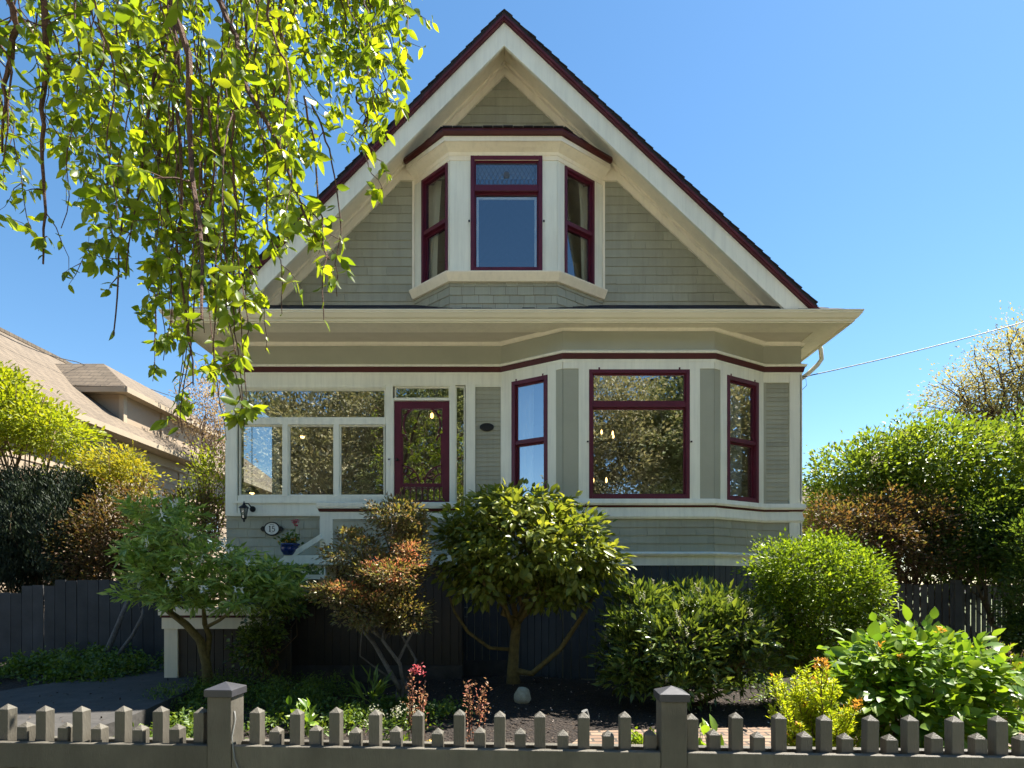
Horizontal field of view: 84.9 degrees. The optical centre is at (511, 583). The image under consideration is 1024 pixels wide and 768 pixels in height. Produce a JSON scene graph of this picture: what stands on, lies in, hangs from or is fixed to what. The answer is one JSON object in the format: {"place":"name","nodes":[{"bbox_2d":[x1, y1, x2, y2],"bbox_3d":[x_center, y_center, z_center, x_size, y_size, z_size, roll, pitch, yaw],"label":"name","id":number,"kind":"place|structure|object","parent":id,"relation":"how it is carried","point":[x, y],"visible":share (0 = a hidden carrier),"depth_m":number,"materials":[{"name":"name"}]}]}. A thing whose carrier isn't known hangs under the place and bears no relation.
{"place":"outdoors","nodes":[
{"label":"outdoors","id":0,"kind":"place"},
{"bbox_2d":[0,664,197,736],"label":"garden path","id":1,"kind":"structure","parent":0,"point":[127,690],"depth_m":6.07,"materials":[{"name":"grey concrete"}]},
{"bbox_2d":[0,587,1023,742],"bbox_3d":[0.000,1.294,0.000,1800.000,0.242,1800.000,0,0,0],"label":"ground","id":2,"kind":"structure","parent":0,"point":[610,703],"depth_m":6.30,"materials":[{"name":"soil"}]},
{"bbox_2d":[0,459,109,592],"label":"yew hedge","id":3,"kind":"object","parent":2,"relation":"on","point":[35,504],"visible":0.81,"depth_m":9.43,"materials":[{"name":"green plant"}]},
{"bbox_2d":[0,360,116,592],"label":"yellow green tree","id":4,"kind":"object","parent":2,"relation":"on","point":[22,415],"visible":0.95,"depth_m":10.12,"materials":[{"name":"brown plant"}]},
{"bbox_2d":[0,642,163,685],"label":"ground cover","id":5,"kind":"object","parent":2,"relation":"on","point":[67,666],"visible":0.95,"depth_m":7.51,"materials":[{"name":"green plant"}]},
{"bbox_2d":[0,579,206,662],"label":"board fence","id":6,"kind":"object","parent":2,"relation":"on","point":[61,613],"visible":0.43,"depth_m":8.73,"materials":[{"name":"grey wood"}]},
{"bbox_2d":[32,438,175,579],"bbox_3d":[-7.551,-0.715,10.332,2.242,3.919,1.563,0,0,0],"label":"golden acer","id":7,"kind":"object","parent":2,"relation":"on","point":[110,471],"visible":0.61,"depth_m":10.13,"materials":[{"name":"yellow plant"}]},
{"bbox_2d":[102,583,143,656],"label":"bare stems","id":8,"kind":"object","parent":2,"relation":"on","point":[113,636],"visible":0.51,"depth_m":8.48,"materials":[{"name":"grey plant"}]},
{"bbox_2d":[34,472,226,585],"bbox_3d":[-6.415,-0.358,9.766,3.361,3.221,1.598,0,0,-15],"label":"bronze hedge","id":9,"kind":"object","parent":2,"relation":"on","point":[99,562],"visible":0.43,"depth_m":9.45,"materials":[{"name":"brown plant"}]},
{"bbox_2d":[0,327,271,606],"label":"neighbour house","id":10,"kind":"structure","parent":2,"relation":"on","point":[123,409],"depth_m":15.23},
{"bbox_2d":[0,334,223,411],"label":"roof ridge","id":11,"kind":"object","parent":10,"relation":"attached to","point":[72,360],"visible":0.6,"depth_m":14.79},
{"bbox_2d":[204,514,220,547],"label":"window","id":12,"kind":"structure","parent":10,"relation":"in","point":[219,514],"depth_m":19.27,"materials":[{"name":"white glass"}]},
{"bbox_2d":[113,700,248,737],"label":"ground cover","id":13,"kind":"object","parent":2,"relation":"on","point":[187,720],"visible":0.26,"depth_m":5.28,"materials":[{"name":"green plant"}]},
{"bbox_2d":[155,438,245,605],"bbox_3d":[-5.785,-0.745,10.394,1.457,4.030,1.344,0,0,15],"label":"pale shrub","id":14,"kind":"object","parent":2,"relation":"on","point":[205,478],"visible":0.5,"depth_m":10.33,"materials":[{"name":"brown plant"}]},
{"bbox_2d":[97,489,310,689],"bbox_3d":[-3.583,0.154,6.688,2.480,2.634,1.605,0,0,0],"label":"flowering shrub","id":15,"kind":"object","parent":2,"relation":"on","point":[166,559],"visible":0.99,"depth_m":6.48,"materials":[{"name":"green plant"}]},
{"bbox_2d":[160,361,257,599],"bbox_3d":[-9.227,-2.759,17.008,2.608,8.025,2.862,0,0,0],"label":"mauve tree","id":16,"kind":"object","parent":2,"relation":"on","point":[208,436],"visible":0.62,"depth_m":16.83,"materials":[{"name":"mauve blossom"},{"name":"brown bark"}]},
{"bbox_2d":[0,0,438,440],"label":"weeping cherry","id":17,"kind":"object","parent":2,"relation":"on","point":[200,229],"visible":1,"depth_m":2.31,"materials":[{"name":"green plant"}]},
{"bbox_2d":[142,664,365,719],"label":"ground cover","id":18,"kind":"object","parent":2,"relation":"on","point":[281,691],"visible":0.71,"depth_m":6.41,"materials":[{"name":"green plant"}]},
{"bbox_2d":[286,696,318,735],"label":"hellebore plant","id":19,"kind":"object","parent":2,"relation":"on","point":[303,705],"visible":0.69,"depth_m":5.20,"materials":[{"name":"green plant"}]},
{"bbox_2d":[244,692,478,738],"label":"ground cover","id":20,"kind":"object","parent":2,"relation":"on","point":[359,710],"visible":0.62,"depth_m":5.69,"materials":[{"name":"green plant"}]},
{"bbox_2d":[346,664,395,712],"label":"strappy plant","id":21,"kind":"object","parent":2,"relation":"on","point":[380,687],"visible":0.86,"depth_m":5.99,"materials":[{"name":"green plant"}]},
{"bbox_2d":[300,488,442,708],"bbox_3d":[-1.567,0.178,6.324,1.519,2.582,1.517,0,0,0],"label":"azalea shrub","id":22,"kind":"object","parent":2,"relation":"on","point":[357,598],"visible":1,"depth_m":6.14,"materials":[{"name":"brown plant"}]},
{"bbox_2d":[364,701,416,740],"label":"white flower clump","id":23,"kind":"object","parent":2,"relation":"on","point":[397,716],"visible":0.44,"depth_m":5.04,"materials":[{"name":"green plant"}]},
{"bbox_2d":[386,727,410,740],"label":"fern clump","id":24,"kind":"object","parent":2,"relation":"on","point":[405,738],"visible":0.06,"depth_m":4.24,"materials":[{"name":"green plant"}]},
{"bbox_2d":[405,662,428,740],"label":"flower spire","id":25,"kind":"structure","parent":2,"relation":"on","point":[422,699],"depth_m":3.09,"materials":[{"name":"red plant"}]},
{"bbox_2d":[462,677,491,741],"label":"flower spire","id":26,"kind":"structure","parent":2,"relation":"on","point":[469,712],"depth_m":3.08,"materials":[{"name":"red plant"}]},
{"bbox_2d":[195,677,769,732],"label":"fallen petals","id":27,"kind":"object","parent":2,"relation":"on","point":[550,707],"visible":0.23,"depth_m":6.20,"materials":[{"name":"plant"}]},
{"bbox_2d":[158,9,863,682],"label":"house","id":28,"kind":"structure","parent":2,"relation":"on","point":[674,315],"depth_m":8.27,"materials":[{"name":"grey paint"}]},
{"bbox_2d":[239,502,255,521],"bbox_3d":[-3.973,-1.080,8.384,0.144,0.315,0.240,0,0,22],"label":"wall lantern","id":29,"kind":"object","parent":28,"relation":"attached to","point":[243,506],"depth_m":8.34,"materials":[{"name":"black metal"}]},
{"bbox_2d":[244,486,259,494],"bbox_3d":[-4.318,-2.501,9.300,0.260,2.039,0.260,0,0,0],"label":"pendant lamp","id":30,"kind":"object","parent":28,"relation":"hanging from","point":[251,490],"visible":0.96,"depth_m":9.26,"materials":[{"name":"black metal"}]},
{"bbox_2d":[239,425,281,494],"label":"porch window","id":31,"kind":"structure","parent":28,"relation":"in","point":[245,425],"depth_m":8.52,"materials":[{"name":"white paint"}]},
{"bbox_2d":[260,522,282,535],"bbox_3d":[-3.630,-0.835,8.465,0.350,0.210,0.018,0,0,0],"label":"number plaque","id":32,"kind":"object","parent":28,"relation":"attached to","point":[271,528],"visible":1,"depth_m":8.46,"materials":[{"name":"white metal"}]},
{"bbox_2d":[222,562,333,690],"bbox_3d":[-3.022,0.574,7.369,0.872,1.754,1.391,0,0,36],"label":"climbing vine","id":33,"kind":"object","parent":28,"relation":"attached to","point":[255,633],"visible":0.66,"depth_m":7.13,"materials":[{"name":"green plant"}]},
{"bbox_2d":[274,519,303,554],"bbox_3d":[-3.171,-0.668,7.977,0.417,0.521,0.355,0,0,0],"label":"flower pot","id":34,"kind":"object","parent":28,"relation":"on","point":[290,546],"visible":0.98,"depth_m":7.90,"materials":[{"name":"blue ceramic"}]},
{"bbox_2d":[295,391,309,438],"bbox_3d":[-3.705,-3.044,9.900,0.260,0.952,0.260,0,0,0],"label":"pendant lamp","id":35,"kind":"object","parent":28,"relation":"hanging from","point":[301,434],"visible":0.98,"depth_m":9.89,"materials":[{"name":"black metal"}]},
{"bbox_2d":[289,425,333,494],"bbox_3d":[-3.051,-1.879,8.540,0.698,1.075,0.040,0,0,0],"label":"porch window","id":36,"kind":"structure","parent":28,"relation":"in","point":[290,426],"depth_m":8.52,"materials":[{"name":"white paint"}]},
{"bbox_2d":[241,389,385,417],"bbox_3d":[-3.027,-2.741,8.540,2.204,0.443,0.040,0,0,0],"label":"porch window","id":37,"kind":"structure","parent":28,"relation":"in","point":[384,390],"depth_m":8.52,"materials":[{"name":"white paint"}]},
{"bbox_2d":[340,425,384,494],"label":"porch window","id":38,"kind":"structure","parent":28,"relation":"in","point":[341,426],"depth_m":8.52,"materials":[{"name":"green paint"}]},
{"bbox_2d":[394,401,448,501],"bbox_3d":[-1.370,-1.772,8.502,0.834,2.005,0.095,0,0,0],"label":"screen door","id":39,"kind":"structure","parent":28,"relation":"in","point":[398,405],"depth_m":8.50,"materials":[{"name":"red paint"}]},
{"bbox_2d":[427,409,435,420],"bbox_3d":[-1.286,-3.074,9.000,0.160,0.891,0.139,0,0,0],"label":"porch lantern","id":40,"kind":"object","parent":28,"relation":"hanging from","point":[432,414],"visible":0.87,"depth_m":8.98,"materials":[{"name":"white glass"}]},
{"bbox_2d":[421,163,447,282],"bbox_3d":[-1.104,-5.210,8.222,0.559,1.620,0.124,0,0,40],"label":"window","id":41,"kind":"structure","parent":28,"relation":"in","point":[426,232],"depth_m":8.33,"materials":[{"name":"red paint"}]},
{"bbox_2d":[429,180,441,278],"bbox_3d":[-1.161,-5.210,8.420,0.255,1.620,0.053,0,0,40],"label":"curtain","id":42,"kind":"object","parent":28,"relation":"hanging from","point":[434,199],"visible":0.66,"depth_m":8.41,"materials":[{"name":"fabric"}]},
{"bbox_2d":[480,423,493,430],"bbox_3d":[-0.382,-2.374,8.477,0.216,0.125,0.018,0,0,0],"label":"wall plaque","id":43,"kind":"object","parent":28,"relation":"attached to","point":[486,427],"depth_m":8.47,"materials":[{"name":"black metal"}]},
{"bbox_2d":[471,155,541,269],"bbox_3d":[-0.078,-5.288,8.028,1.023,1.678,0.124,0,0,0],"label":"window","id":44,"kind":"structure","parent":28,"relation":"in","point":[476,190],"depth_m":7.99,"materials":[{"name":"red paint"}]},
{"bbox_2d":[519,385,533,495],"bbox_3d":[0.216,-2.132,8.475,0.239,1.845,0.054,0,0,29],"label":"window pane","id":45,"kind":"object","parent":28,"relation":"hanging from","point":[526,412],"visible":0.65,"depth_m":8.48,"materials":[{"name":"glass"}]},
{"bbox_2d":[511,374,547,499],"bbox_3d":[0.280,-2.132,8.285,0.598,1.845,0.124,0,0,29],"label":"window","id":46,"kind":"structure","parent":28,"relation":"in","point":[516,443],"depth_m":8.33,"materials":[{"name":"red paint"}]},
{"bbox_2d":[565,165,594,283],"bbox_3d":[0.968,-5.210,8.258,0.568,1.620,0.124,0,0,-34],"label":"window","id":47,"kind":"structure","parent":28,"relation":"in","point":[589,233],"depth_m":8.35,"materials":[{"name":"red paint"}]},
{"bbox_2d":[578,183,586,280],"bbox_3d":[1.078,-5.210,8.470,0.192,1.620,0.054,0,0,-34],"label":"curtain","id":48,"kind":"object","parent":28,"relation":"hanging from","point":[583,202],"visible":0.7,"depth_m":8.49,"materials":[{"name":"fabric"}]},
{"bbox_2d":[594,391,613,442],"bbox_3d":[1.647,-3.053,10.200,0.460,0.935,0.469,0,0,0],"label":"chandelier","id":49,"kind":"object","parent":28,"relation":"hanging from","point":[602,438],"visible":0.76,"depth_m":10.19,"materials":[{"name":"black metal"}]},
{"bbox_2d":[589,367,689,498],"bbox_3d":[1.814,-2.150,8.028,1.434,1.871,0.124,0,0,0],"label":"window","id":50,"kind":"structure","parent":28,"relation":"in","point":[684,405],"depth_m":7.97,"materials":[{"name":"red paint"}]},
{"bbox_2d":[730,384,741,495],"bbox_3d":[3.276,-2.132,8.399,0.484,1.845,0.055,0,0,-29],"label":"curtain","id":51,"kind":"object","parent":28,"relation":"hanging from","point":[735,451],"visible":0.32,"depth_m":8.47,"materials":[{"name":"fabric"}]},
{"bbox_2d":[727,374,758,502],"bbox_3d":[3.383,-2.132,8.306,0.684,1.845,0.124,0,0,-29],"label":"window","id":52,"kind":"structure","parent":28,"relation":"in","point":[753,443],"depth_m":8.39,"materials":[{"name":"red paint"}]},
{"bbox_2d":[802,322,1023,377],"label":"service cable","id":53,"kind":"object","parent":28,"relation":"attached to","point":[913,351],"visible":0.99,"depth_m":8.62,"materials":[{"name":"black rubber"}]},
{"bbox_2d":[514,687,530,703],"bbox_3d":[0.121,1.267,6.353,0.201,0.202,0.169,0,0,0],"label":"garden stone","id":54,"kind":"object","parent":2,"relation":"on","point":[522,695],"visible":0.91,"depth_m":6.29,"materials":[{"name":"grey stone"}]},
{"bbox_2d":[426,477,636,684],"bbox_3d":[0.179,0.020,6.716,2.544,2.647,1.937,0,0,0],"label":"camellia tree","id":55,"kind":"object","parent":2,"relation":"on","point":[561,572],"visible":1,"depth_m":6.48,"materials":[{"name":"green plant"}]},
{"bbox_2d":[631,726,655,743],"bbox_3d":[1.035,1.266,4.383,0.342,0.308,0.252,0,0,0],"label":"green mound","id":56,"kind":"object","parent":2,"relation":"on","point":[637,739],"visible":0.24,"depth_m":4.36,"materials":[{"name":"green plant"}]},
{"bbox_2d":[582,572,797,711],"bbox_3d":[1.958,0.643,6.263,2.310,1.615,1.906,0,0,0],"label":"laurel shrub","id":57,"kind":"object","parent":2,"relation":"on","point":[661,620],"visible":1,"depth_m":6.06,"materials":[{"name":"green plant"}]},
{"bbox_2d":[699,714,723,745],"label":"hellebore plant","id":58,"kind":"object","parent":2,"relation":"on","point":[704,726],"visible":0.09,"depth_m":4.02,"materials":[{"name":"green plant"}]},
{"bbox_2d":[766,657,864,746],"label":"golden shrub","id":59,"kind":"object","parent":2,"relation":"on","point":[803,714],"visible":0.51,"depth_m":3.66,"materials":[{"name":"yellow plant"}]},
{"bbox_2d":[730,523,903,695],"bbox_3d":[3.474,0.371,6.277,1.800,2.176,1.448,0,0,0],"label":"round shrub","id":60,"kind":"object","parent":2,"relation":"on","point":[812,599],"visible":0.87,"depth_m":6.08,"materials":[{"name":"green plant"}]},
{"bbox_2d":[802,496,841,653],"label":"shrub","id":61,"kind":"object","parent":2,"relation":"on","point":[803,502],"visible":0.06,"depth_m":10.90,"materials":[{"name":"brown plant"}]},
{"bbox_2d":[692,672,1018,712],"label":"ground cover","id":62,"kind":"object","parent":2,"relation":"on","point":[767,691],"visible":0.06,"depth_m":6.81,"materials":[{"name":"green plant"}]},
{"bbox_2d":[802,478,980,623],"bbox_3d":[6.441,-0.235,9.814,3.070,3.427,1.868,0,0,0],"label":"bronze shrub","id":63,"kind":"object","parent":2,"relation":"on","point":[887,518],"visible":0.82,"depth_m":9.65,"materials":[{"name":"red plant"}]},
{"bbox_2d":[802,395,1023,643],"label":"hedge","id":64,"kind":"object","parent":2,"relation":"on","point":[908,457],"visible":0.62,"depth_m":10.36,"materials":[{"name":"green plant"}]},
{"bbox_2d":[808,603,1023,749],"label":"broad leaf shrub","id":65,"kind":"object","parent":2,"relation":"on","point":[889,687],"visible":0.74,"depth_m":3.90,"materials":[{"name":"green plant"}]},
{"bbox_2d":[878,580,961,665],"bbox_3d":[6.961,0.665,9.602,1.415,1.470,0.115,0,0,0],"label":"board fence","id":66,"kind":"object","parent":2,"relation":"on","point":[913,600],"visible":0.46,"depth_m":9.58,"materials":[{"name":"grey wood"}]},
{"bbox_2d":[891,474,1023,660],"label":"dense shrub","id":67,"kind":"object","parent":2,"relation":"on","point":[1004,558],"visible":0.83,"depth_m":9.49,"materials":[{"name":"green plant"}]},
{"bbox_2d":[898,300,1023,460],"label":"young leaf tree","id":68,"kind":"object","parent":2,"relation":"on","point":[992,408],"visible":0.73,"depth_m":15.87,"materials":[{"name":"beige plant"}]},
{"bbox_2d":[962,584,1011,653],"bbox_3d":[8.352,0.703,9.890,1.351,1.394,0.065,0,0,-20],"label":"board fence","id":69,"kind":"object","parent":2,"relation":"on","point":[967,595],"visible":0.32,"depth_m":9.76,"materials":[{"name":"grey wood"}]},
{"bbox_2d":[971,636,1023,727],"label":"spindly shrub","id":70,"kind":"object","parent":2,"relation":"on","point":[1011,656],"visible":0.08,"depth_m":4.54,"materials":[{"name":"green plant"}]},
{"bbox_2d":[0,0,1023,584],"label":"sky","id":71,"kind":"structure","parent":0,"point":[873,150],"materials":[{"name":"blue"}]},
{"bbox_2d":[594,477,611,493],"bbox_3d":[1.685,-1.384,10.609,0.400,1.269,0.062,0,0,0],"label":"table lamp","id":72,"kind":"object","parent":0,"point":[601,484],"visible":0.48,"depth_m":10.60,"materials":[{"name":"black metal"}]},
{"bbox_2d":[573,727,1023,749],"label":"brick path","id":73,"kind":"structure","parent":0,"point":[596,736],"depth_m":5.02,"materials":[{"name":"brick"}]},
{"bbox_2d":[802,486,896,612],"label":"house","id":74,"kind":"structure","parent":0,"point":[839,534],"depth_m":26.00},
{"bbox_2d":[806,593,1023,647],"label":"side lawn","id":75,"kind":"structure","parent":0,"point":[934,606],"depth_m":23.43,"materials":[{"name":"green plant"}]},
{"label":"verge","id":76,"kind":"structure","parent":0,"visible":0},
{"bbox_2d":[0,682,1023,767],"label":"picket fence","id":77,"kind":"object","parent":76,"relation":"on","point":[217,740],"visible":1,"depth_m":2.03,"materials":[{"name":"paint"}]}
]}

